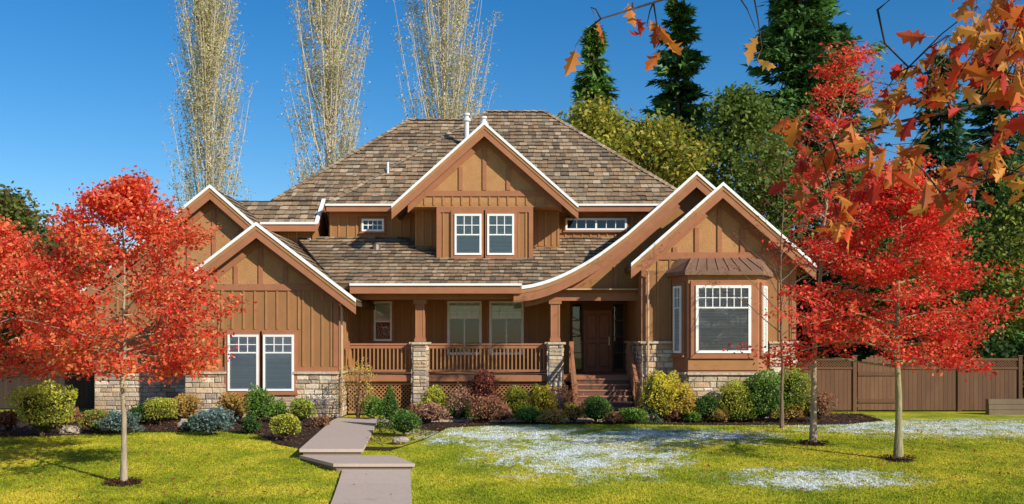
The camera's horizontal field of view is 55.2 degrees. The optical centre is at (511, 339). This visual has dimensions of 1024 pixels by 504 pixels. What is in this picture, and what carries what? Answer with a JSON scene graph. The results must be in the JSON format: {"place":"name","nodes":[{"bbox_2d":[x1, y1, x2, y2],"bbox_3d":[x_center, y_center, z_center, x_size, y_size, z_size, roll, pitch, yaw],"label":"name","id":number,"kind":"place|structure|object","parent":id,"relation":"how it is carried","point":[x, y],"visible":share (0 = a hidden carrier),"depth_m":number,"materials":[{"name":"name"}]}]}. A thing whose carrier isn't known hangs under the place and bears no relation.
{"place":"outdoors","nodes":[
{"label":"outdoors","id":0,"kind":"place"},
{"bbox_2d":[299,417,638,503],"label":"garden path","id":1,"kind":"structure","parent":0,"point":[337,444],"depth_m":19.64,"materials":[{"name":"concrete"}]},
{"bbox_2d":[0,346,1023,503],"bbox_3d":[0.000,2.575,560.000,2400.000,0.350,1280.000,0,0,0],"label":"grass ground","id":2,"kind":"structure","parent":0,"point":[924,415],"depth_m":20.63,"materials":[{"name":"green plant"}]},
{"bbox_2d":[0,181,58,356],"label":"deciduous tree","id":3,"kind":"object","parent":2,"relation":"on","point":[13,208],"visible":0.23,"depth_m":47.40,"materials":[{"name":"green plant"}]},
{"bbox_2d":[0,331,93,373],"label":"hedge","id":4,"kind":"object","parent":2,"relation":"on","point":[29,354],"depth_m":49.57,"materials":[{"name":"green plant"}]},
{"bbox_2d":[0,363,94,407],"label":"wooden fence","id":5,"kind":"object","parent":2,"relation":"on","point":[85,393],"visible":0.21,"depth_m":33.50,"materials":[{"name":"brown wood"}]},
{"bbox_2d":[0,218,126,372],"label":"deciduous tree","id":6,"kind":"object","parent":2,"relation":"on","point":[52,243],"visible":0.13,"depth_m":44.13,"materials":[{"name":"red plant"}]},
{"bbox_2d":[0,216,149,382],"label":"red oak tree","id":7,"kind":"object","parent":2,"relation":"on","point":[4,255],"visible":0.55,"depth_m":22.41,"materials":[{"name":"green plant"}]},
{"bbox_2d":[92,409,144,434],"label":"juniper shrub","id":8,"kind":"object","parent":2,"relation":"on","point":[112,424],"visible":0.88,"depth_m":24.48,"materials":[{"name":"green plant"}]},
{"bbox_2d":[104,476,143,485],"bbox_3d":[-7.253,2.636,18.306,0.717,0.117,0.737,0,0,0],"label":"mulch ring","id":9,"kind":"object","parent":2,"relation":"on","point":[128,481],"visible":0.92,"depth_m":18.20,"materials":[{"name":"brown soil"}]},
{"bbox_2d":[0,165,256,480],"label":"red oak tree","id":10,"kind":"object","parent":2,"relation":"on","point":[127,201],"visible":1,"depth_m":17.96,"materials":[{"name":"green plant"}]},
{"bbox_2d":[0,411,345,447],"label":"mulch bed","id":11,"kind":"object","parent":2,"relation":"on","point":[302,437],"visible":0.29,"depth_m":25.64,"materials":[{"name":"brown soil"}]},
{"bbox_2d":[0,409,19,432],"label":"shrub","id":12,"kind":"object","parent":11,"relation":"on","point":[8,420],"visible":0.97,"depth_m":24.89,"materials":[{"name":"brown plant"}]},
{"bbox_2d":[4,379,77,435],"bbox_3d":[-11.694,1.692,24.333,1.731,1.428,1.684,0,0,0],"label":"shrub","id":13,"kind":"object","parent":11,"relation":"on","point":[43,410],"visible":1,"depth_m":24.03,"materials":[{"name":"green plant"}]},
{"bbox_2d":[54,404,83,424],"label":"shrub","id":14,"kind":"object","parent":11,"relation":"on","point":[76,413],"visible":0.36,"depth_m":25.95,"materials":[{"name":"brown plant"}]},
{"bbox_2d":[59,425,82,433],"bbox_3d":[-11.212,2.320,24.884,0.572,0.313,0.440,0,0,0],"label":"garden rock","id":15,"kind":"object","parent":11,"relation":"on","point":[69,429],"visible":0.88,"depth_m":24.73,"materials":[{"name":"beige stone"}]},
{"bbox_2d":[77,409,109,432],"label":"boxwood shrub","id":16,"kind":"object","parent":11,"relation":"on","point":[87,419],"visible":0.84,"depth_m":24.78,"materials":[{"name":"green plant"}]},
{"bbox_2d":[128,403,153,424],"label":"shrub","id":17,"kind":"object","parent":11,"relation":"on","point":[138,409],"visible":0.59,"depth_m":27.11,"materials":[{"name":"green plant"}]},
{"bbox_2d":[141,397,178,424],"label":"boxwood shrub","id":18,"kind":"object","parent":11,"relation":"on","point":[161,411],"visible":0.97,"depth_m":27.06,"materials":[{"name":"green plant"}]},
{"bbox_2d":[176,419,187,426],"bbox_3d":[-8.912,2.320,26.884,0.572,0.313,0.440,0,0,0],"label":"garden rock","id":19,"kind":"object","parent":11,"relation":"on","point":[180,423],"visible":0.23,"depth_m":26.72,"materials":[{"name":"beige stone"}]},
{"bbox_2d":[170,393,206,418],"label":"shrub","id":20,"kind":"object","parent":11,"relation":"on","point":[187,407],"visible":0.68,"depth_m":28.39,"materials":[{"name":"orange plant"}]},
{"bbox_2d":[181,414,197,429],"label":"shrub","id":21,"kind":"object","parent":11,"relation":"on","point":[188,420],"visible":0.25,"depth_m":25.58,"materials":[{"name":"green plant"}]},
{"bbox_2d":[214,392,250,420],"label":"shrub","id":22,"kind":"object","parent":11,"relation":"on","point":[236,403],"visible":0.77,"depth_m":28.29,"materials":[{"name":"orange plant"}]},
{"bbox_2d":[242,383,276,422],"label":"rhododendron shrub","id":23,"kind":"object","parent":11,"relation":"on","point":[258,404],"visible":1,"depth_m":27.13,"materials":[{"name":"green plant"}]},
{"bbox_2d":[264,398,288,418],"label":"shrub","id":24,"kind":"object","parent":11,"relation":"on","point":[281,406],"visible":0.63,"depth_m":27.97,"materials":[{"name":"green plant"}]},
{"bbox_2d":[269,413,301,438],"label":"boxwood shrub","id":25,"kind":"object","parent":11,"relation":"on","point":[285,426],"visible":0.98,"depth_m":23.22,"materials":[{"name":"green plant"}]},
{"bbox_2d":[288,398,316,421],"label":"boxwood shrub","id":26,"kind":"object","parent":11,"relation":"on","point":[302,409],"visible":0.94,"depth_m":27.93,"materials":[{"name":"green plant"}]},
{"bbox_2d":[310,416,329,426],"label":"shrub","id":27,"kind":"object","parent":11,"relation":"on","point":[319,421],"visible":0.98,"depth_m":26.53,"materials":[{"name":"brown plant"}]},
{"bbox_2d":[160,0,262,207],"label":"poplar tree","id":28,"kind":"object","parent":2,"relation":"on","point":[210,42],"visible":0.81,"depth_m":59.41,"materials":[{"name":"beige plant"}]},
{"bbox_2d":[187,406,238,434],"bbox_3d":[-7.573,2.048,24.637,1.250,0.720,1.352,0,0,0],"label":"juniper shrub","id":29,"kind":"object","parent":2,"relation":"on","point":[213,421],"visible":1,"depth_m":24.37,"materials":[{"name":"green plant"}]},
{"bbox_2d":[240,415,263,433],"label":"shrub","id":30,"kind":"object","parent":2,"relation":"on","point":[251,425],"visible":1,"depth_m":24.70,"materials":[{"name":"green plant"}]},
{"bbox_2d":[277,0,375,186],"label":"poplar tree","id":31,"kind":"object","parent":2,"relation":"on","point":[331,80],"visible":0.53,"depth_m":59.44,"materials":[{"name":"beige plant"}]},
{"bbox_2d":[331,357,381,418],"bbox_3d":[-4.583,1.454,28.942,1.449,1.900,1.618,0,0,0],"label":"ornamental shrub","id":32,"kind":"object","parent":2,"relation":"on","point":[358,407],"visible":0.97,"depth_m":28.85,"materials":[{"name":"yellow plant"}]},
{"bbox_2d":[361,394,383,418],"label":"shrub","id":33,"kind":"object","parent":2,"relation":"on","point":[372,408],"visible":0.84,"depth_m":28.79,"materials":[{"name":"green plant"}]},
{"bbox_2d":[97,144,789,403],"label":"walls","id":34,"kind":"structure","parent":2,"relation":"on","point":[472,166],"depth_m":32.00,"materials":[{"name":"paint"}]},
{"bbox_2d":[89,110,806,309],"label":"roof","id":35,"kind":"structure","parent":34,"relation":"on","point":[576,165],"depth_m":34.80,"materials":[{"name":"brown wood"}]},
{"bbox_2d":[80,122,816,371],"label":"trim","id":36,"kind":"structure","parent":34,"relation":"attached to","point":[251,237],"depth_m":30.28,"materials":[{"name":"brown wood"}]},
{"bbox_2d":[338,113,648,411],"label":"pipes and vents","id":37,"kind":"object","parent":34,"relation":"attached to","point":[466,119],"visible":0.72,"depth_m":29.89,"materials":[{"name":"white metal"}]},
{"bbox_2d":[223,210,767,394],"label":"windows","id":38,"kind":"structure","parent":34,"relation":"attached to","point":[267,360],"depth_m":29.94,"materials":[{"name":"white wood"}]},
{"bbox_2d":[570,301,625,371],"bbox_3d":[2.950,-0.100,33.580,1.900,2.440,0.220,0,0,0],"label":"front door","id":39,"kind":"structure","parent":34,"relation":"attached to","point":[598,333],"depth_m":33.58,"materials":[{"name":"brown wood"}]},
{"bbox_2d":[386,0,502,120],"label":"poplar tree","id":40,"kind":"object","parent":2,"relation":"on","point":[446,107],"visible":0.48,"depth_m":59.35,"materials":[{"name":"beige plant"}]},
{"bbox_2d":[94,341,798,419],"bbox_3d":[-2.465,1.225,33.325,22.370,2.350,8.970,0,0,0],"label":"stone veneer","id":41,"kind":"object","parent":2,"relation":"on","point":[317,389],"visible":0.33,"depth_m":29.95,"materials":[{"name":"beige stone"}]},
{"bbox_2d":[344,288,639,417],"bbox_3d":[-0.685,0.406,31.330,9.230,3.991,4.700,0,0,0],"label":"porch","id":42,"kind":"object","parent":2,"relation":"on","point":[616,390],"visible":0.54,"depth_m":30.95,"materials":[{"name":"brown wood"}]},
{"bbox_2d":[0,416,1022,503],"bbox_3d":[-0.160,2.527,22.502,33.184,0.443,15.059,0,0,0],"label":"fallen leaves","id":43,"kind":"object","parent":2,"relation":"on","point":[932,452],"visible":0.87,"depth_m":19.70,"materials":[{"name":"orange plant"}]},
{"bbox_2d":[569,19,619,113],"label":"conifer tree","id":44,"kind":"object","parent":2,"relation":"on","point":[596,69],"visible":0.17,"depth_m":59.58,"materials":[{"name":"green plant"}]},
{"bbox_2d":[556,88,668,175],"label":"yellow deciduous tree","id":45,"kind":"object","parent":2,"relation":"on","point":[590,118],"visible":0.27,"depth_m":48.90,"materials":[{"name":"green plant"}]},
{"bbox_2d":[361,412,881,449],"bbox_3d":[3.691,2.377,26.761,15.023,0.198,9.722,0,0,0],"label":"mulch bed","id":46,"kind":"object","parent":2,"relation":"on","point":[834,418],"visible":0.36,"depth_m":27.79,"materials":[{"name":"brown soil"}]},
{"bbox_2d":[375,385,400,428],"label":"cypress shrub","id":47,"kind":"object","parent":46,"relation":"on","point":[389,405],"visible":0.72,"depth_m":26.34,"materials":[{"name":"green plant"}]},
{"bbox_2d":[392,436,408,443],"bbox_3d":[-2.596,2.351,22.896,0.402,0.185,0.263,0,0,0],"label":"garden rock","id":48,"kind":"object","parent":46,"relation":"on","point":[402,439],"visible":0.93,"depth_m":22.79,"materials":[{"name":"beige stone"}]},
{"bbox_2d":[388,408,422,434],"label":"boxwood shrub","id":49,"kind":"object","parent":46,"relation":"on","point":[403,421],"visible":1,"depth_m":24.14,"materials":[{"name":"green plant"}]},
{"bbox_2d":[406,404,423,417],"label":"shrub","id":50,"kind":"object","parent":46,"relation":"on","point":[413,407],"visible":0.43,"depth_m":28.67,"materials":[{"name":"brown plant"}]},
{"bbox_2d":[417,385,449,411],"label":"shrub","id":51,"kind":"object","parent":46,"relation":"on","point":[436,397],"visible":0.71,"depth_m":28.82,"materials":[{"name":"yellow plant"}]},
{"bbox_2d":[415,401,452,423],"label":"shrub","id":52,"kind":"object","parent":46,"relation":"on","point":[429,412],"visible":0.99,"depth_m":27.48,"materials":[{"name":"brown plant"}]},
{"bbox_2d":[444,397,466,417],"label":"shrub","id":53,"kind":"object","parent":46,"relation":"on","point":[452,411],"visible":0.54,"depth_m":28.78,"materials":[{"name":"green plant"}]},
{"bbox_2d":[444,382,471,419],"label":"ornamental shrub","id":54,"kind":"object","parent":46,"relation":"on","point":[454,394],"visible":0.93,"depth_m":28.51,"materials":[{"name":"red plant"}]},
{"bbox_2d":[464,406,482,422],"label":"shrub","id":55,"kind":"object","parent":46,"relation":"on","point":[469,416],"visible":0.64,"depth_m":27.95,"materials":[{"name":"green plant"}]},
{"bbox_2d":[464,368,504,403],"bbox_3d":[-0.816,1.620,28.943,1.307,1.567,1.258,0,0,0],"label":"barberry shrub","id":56,"kind":"object","parent":46,"relation":"on","point":[484,385],"visible":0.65,"depth_m":28.72,"materials":[{"name":"red plant"}]},
{"bbox_2d":[466,395,507,422],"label":"shrub","id":57,"kind":"object","parent":46,"relation":"on","point":[488,409],"visible":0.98,"depth_m":27.87,"materials":[{"name":"brown plant"}]},
{"bbox_2d":[493,404,513,419],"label":"shrub","id":58,"kind":"object","parent":46,"relation":"on","point":[507,413],"visible":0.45,"depth_m":28.40,"materials":[{"name":"brown plant"}]},
{"bbox_2d":[502,384,533,416],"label":"boxwood shrub","id":59,"kind":"object","parent":46,"relation":"on","point":[516,400],"visible":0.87,"depth_m":28.71,"materials":[{"name":"green plant"}]},
{"bbox_2d":[513,405,540,421],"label":"shrub","id":60,"kind":"object","parent":46,"relation":"on","point":[528,413],"visible":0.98,"depth_m":27.96,"materials":[{"name":"green plant"}]},
{"bbox_2d":[530,383,558,413],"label":"shrub","id":61,"kind":"object","parent":46,"relation":"on","point":[539,396],"visible":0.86,"depth_m":28.69,"materials":[{"name":"yellow plant"}]},
{"bbox_2d":[536,408,566,423],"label":"shrub","id":62,"kind":"object","parent":46,"relation":"on","point":[550,416],"visible":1,"depth_m":27.50,"materials":[{"name":"green plant"}]},
{"bbox_2d":[545,379,583,413],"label":"ornamental shrub","id":63,"kind":"object","parent":46,"relation":"on","point":[566,395],"visible":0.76,"depth_m":28.72,"materials":[{"name":"red plant"}]},
{"bbox_2d":[562,402,587,422],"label":"shrub","id":64,"kind":"object","parent":46,"relation":"on","point":[574,412],"visible":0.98,"depth_m":27.71,"materials":[{"name":"green plant"}]},
{"bbox_2d":[580,395,614,422],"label":"boxwood shrub","id":65,"kind":"object","parent":46,"relation":"on","point":[596,409],"visible":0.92,"depth_m":27.66,"materials":[{"name":"green plant"}]},
{"bbox_2d":[601,411,623,424],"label":"shrub","id":66,"kind":"object","parent":46,"relation":"on","point":[613,417],"visible":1,"depth_m":27.60,"materials":[{"name":"brown plant"}]},
{"bbox_2d":[618,407,649,422],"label":"shrub","id":67,"kind":"object","parent":46,"relation":"on","point":[630,414],"visible":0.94,"depth_m":27.66,"materials":[{"name":"green plant"}]},
{"bbox_2d":[639,376,663,422],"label":"blue spruce shrub","id":68,"kind":"object","parent":46,"relation":"on","point":[651,414],"visible":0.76,"depth_m":28.17,"materials":[{"name":"green plant"}]},
{"bbox_2d":[637,370,682,420],"bbox_3d":[4.283,1.634,28.342,1.286,1.541,1.443,0,0,40],"label":"shrub","id":69,"kind":"object","parent":46,"relation":"on","point":[660,395],"visible":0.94,"depth_m":28.01,"materials":[{"name":"yellow plant"}]},
{"bbox_2d":[660,404,680,421],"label":"shrub","id":70,"kind":"object","parent":46,"relation":"on","point":[673,414],"visible":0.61,"depth_m":28.11,"materials":[{"name":"brown plant"}]},
{"bbox_2d":[670,380,696,421],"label":"shrub","id":71,"kind":"object","parent":46,"relation":"on","point":[686,400],"visible":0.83,"depth_m":28.10,"materials":[{"name":"yellow plant"}]},
{"bbox_2d":[682,411,702,422],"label":"shrub","id":72,"kind":"object","parent":46,"relation":"on","point":[692,417],"visible":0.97,"depth_m":27.95,"materials":[{"name":"green plant"}]},
{"bbox_2d":[694,394,719,421],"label":"boxwood shrub","id":73,"kind":"object","parent":46,"relation":"on","point":[705,405],"visible":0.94,"depth_m":28.05,"materials":[{"name":"green plant"}]},
{"bbox_2d":[707,406,731,422],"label":"shrub","id":74,"kind":"object","parent":46,"relation":"on","point":[720,414],"visible":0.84,"depth_m":27.97,"materials":[{"name":"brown plant"}]},
{"bbox_2d":[715,378,754,421],"bbox_3d":[6.428,1.761,28.223,1.138,1.284,1.099,0,0,0],"label":"boxwood shrub","id":75,"kind":"object","parent":46,"relation":"on","point":[734,398],"visible":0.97,"depth_m":27.98,"materials":[{"name":"green plant"}]},
{"bbox_2d":[724,407,756,421],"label":"boxwood shrub","id":76,"kind":"object","parent":46,"relation":"on","point":[741,416],"visible":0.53,"depth_m":27.99,"materials":[{"name":"green plant"}]},
{"bbox_2d":[740,368,791,421],"bbox_3d":[7.245,1.613,28.230,1.435,1.583,1.632,0,0,-22],"label":"rhododendron shrub","id":77,"kind":"object","parent":46,"relation":"on","point":[764,389],"visible":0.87,"depth_m":27.91,"materials":[{"name":"green plant"}]},
{"bbox_2d":[762,404,788,421],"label":"shrub","id":78,"kind":"object","parent":46,"relation":"on","point":[774,416],"visible":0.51,"depth_m":28.01,"materials":[{"name":"green plant"}]},
{"bbox_2d":[776,365,810,420],"bbox_3d":[8.118,1.541,28.226,1.094,1.724,1.093,0,0,0],"label":"holly shrub","id":79,"kind":"object","parent":46,"relation":"on","point":[796,387],"visible":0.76,"depth_m":27.96,"materials":[{"name":"green plant"}]},
{"bbox_2d":[784,404,809,421],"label":"shrub","id":80,"kind":"object","parent":46,"relation":"on","point":[792,412],"visible":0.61,"depth_m":28.04,"materials":[{"name":"brown plant"}]},
{"bbox_2d":[803,390,839,419],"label":"shrub","id":81,"kind":"object","parent":46,"relation":"on","point":[823,406],"visible":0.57,"depth_m":28.03,"materials":[{"name":"brown plant"}]},
{"bbox_2d":[595,104,749,204],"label":"yellow deciduous tree","id":82,"kind":"object","parent":2,"relation":"on","point":[657,138],"visible":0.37,"depth_m":47.48,"materials":[{"name":"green plant"}]},
{"bbox_2d":[626,0,733,185],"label":"conifer tree","id":83,"kind":"object","parent":2,"relation":"on","point":[686,90],"visible":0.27,"depth_m":57.33,"materials":[{"name":"green plant"}]},
{"bbox_2d":[666,80,827,287],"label":"deciduous tree","id":84,"kind":"object","parent":2,"relation":"on","point":[737,109],"visible":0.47,"depth_m":47.82,"materials":[{"name":"green plant"}]},
{"bbox_2d":[705,130,831,427],"bbox_3d":[7.064,-1.591,26.490,3.513,8.182,3.726,0,0,0],"label":"bare tree","id":85,"kind":"object","parent":2,"relation":"on","point":[781,422],"visible":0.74,"depth_m":26.50,"materials":[{"name":"red plant"}]},
{"bbox_2d":[563,0,1023,250],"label":"oak tree","id":86,"kind":"object","parent":2,"relation":"on","point":[1004,55],"visible":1,"depth_m":4.00,"materials":[{"name":"orange plant"}]},
{"bbox_2d":[728,0,886,369],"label":"conifer tree","id":87,"kind":"object","parent":2,"relation":"on","point":[794,33],"visible":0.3,"depth_m":51.77,"materials":[{"name":"green plant"}]},
{"bbox_2d":[797,439,828,445],"bbox_3d":[7.041,2.391,22.891,0.738,0.118,0.740,0,0,0],"label":"mulch ring","id":88,"kind":"object","parent":2,"relation":"on","point":[812,442],"visible":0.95,"depth_m":22.73,"materials":[{"name":"brown soil"}]},
{"bbox_2d":[762,40,894,441],"bbox_3d":[7.362,-2.220,22.939,2.916,9.536,3.192,0,0,0],"label":"red oak tree","id":89,"kind":"object","parent":2,"relation":"on","point":[828,73],"visible":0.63,"depth_m":22.82,"materials":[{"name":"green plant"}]},
{"bbox_2d":[788,22,892,369],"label":"conifer tree","id":90,"kind":"object","parent":2,"relation":"on","point":[841,96],"visible":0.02,"depth_m":57.54,"materials":[{"name":"green plant"}]},
{"bbox_2d":[723,152,1023,457],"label":"red oak tree","id":91,"kind":"object","parent":2,"relation":"on","point":[884,272],"visible":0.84,"depth_m":20.44,"materials":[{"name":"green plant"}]},
{"bbox_2d":[803,188,965,369],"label":"conifer tree","id":92,"kind":"object","parent":2,"relation":"on","point":[861,352],"visible":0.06,"depth_m":43.81,"materials":[{"name":"green plant"}]},
{"bbox_2d":[880,454,916,461],"bbox_3d":[8.206,2.505,20.806,0.726,0.118,0.718,0,0,0],"label":"mulch ring","id":93,"kind":"object","parent":2,"relation":"on","point":[899,459],"visible":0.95,"depth_m":20.66,"materials":[{"name":"brown soil"}]},
{"bbox_2d":[796,355,1022,411],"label":"wooden fence","id":94,"kind":"object","parent":2,"relation":"on","point":[860,386],"visible":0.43,"depth_m":32.60,"materials":[{"name":"brown wood"}]},
{"bbox_2d":[796,225,1023,377],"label":"hedge","id":95,"kind":"object","parent":2,"relation":"on","point":[829,277],"visible":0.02,"depth_m":46.61,"materials":[{"name":"green plant"}]},
{"bbox_2d":[812,171,1022,369],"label":"deciduous tree","id":96,"kind":"object","parent":2,"relation":"on","point":[971,232],"visible":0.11,"depth_m":36.58,"materials":[{"name":"green plant"}]},
{"bbox_2d":[908,51,989,369],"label":"conifer tree","id":97,"kind":"object","parent":2,"relation":"on","point":[953,150],"visible":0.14,"depth_m":51.66,"materials":[{"name":"green plant"}]},
{"bbox_2d":[925,153,1023,369],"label":"conifer tree","id":98,"kind":"object","parent":2,"relation":"on","point":[983,206],"visible":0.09,"depth_m":42.65,"materials":[{"name":"green plant"}]},
{"bbox_2d":[928,30,1023,345],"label":"conifer tree","id":99,"kind":"object","parent":2,"relation":"on","point":[985,115],"visible":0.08,"depth_m":53.89,"materials":[{"name":"green plant"}]},
{"bbox_2d":[933,154,1023,344],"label":"deciduous tree","id":100,"kind":"object","parent":2,"relation":"on","point":[1014,213],"visible":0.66,"depth_m":36.44,"materials":[{"name":"green plant"}]},
{"bbox_2d":[942,312,1023,398],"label":"hedge","id":101,"kind":"object","parent":2,"relation":"on","point":[998,347],"visible":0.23,"depth_m":33.90,"materials":[{"name":"green plant"}]},
{"bbox_2d":[985,399,1023,414],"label":"timber retaining wall","id":102,"kind":"structure","parent":2,"relation":"on","point":[1004,406],"depth_m":31.22,"materials":[{"name":"beige wood"}]},
{"bbox_2d":[1005,71,1023,153],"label":"conifer tree","id":103,"kind":"object","parent":2,"relation":"on","point":[1008,143],"visible":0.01,"depth_m":57.66,"materials":[{"name":"green plant"}]},
{"bbox_2d":[0,0,1023,299],"label":"sky","id":104,"kind":"structure","parent":0,"point":[84,84],"materials":[{"name":"blue"}]}
]}

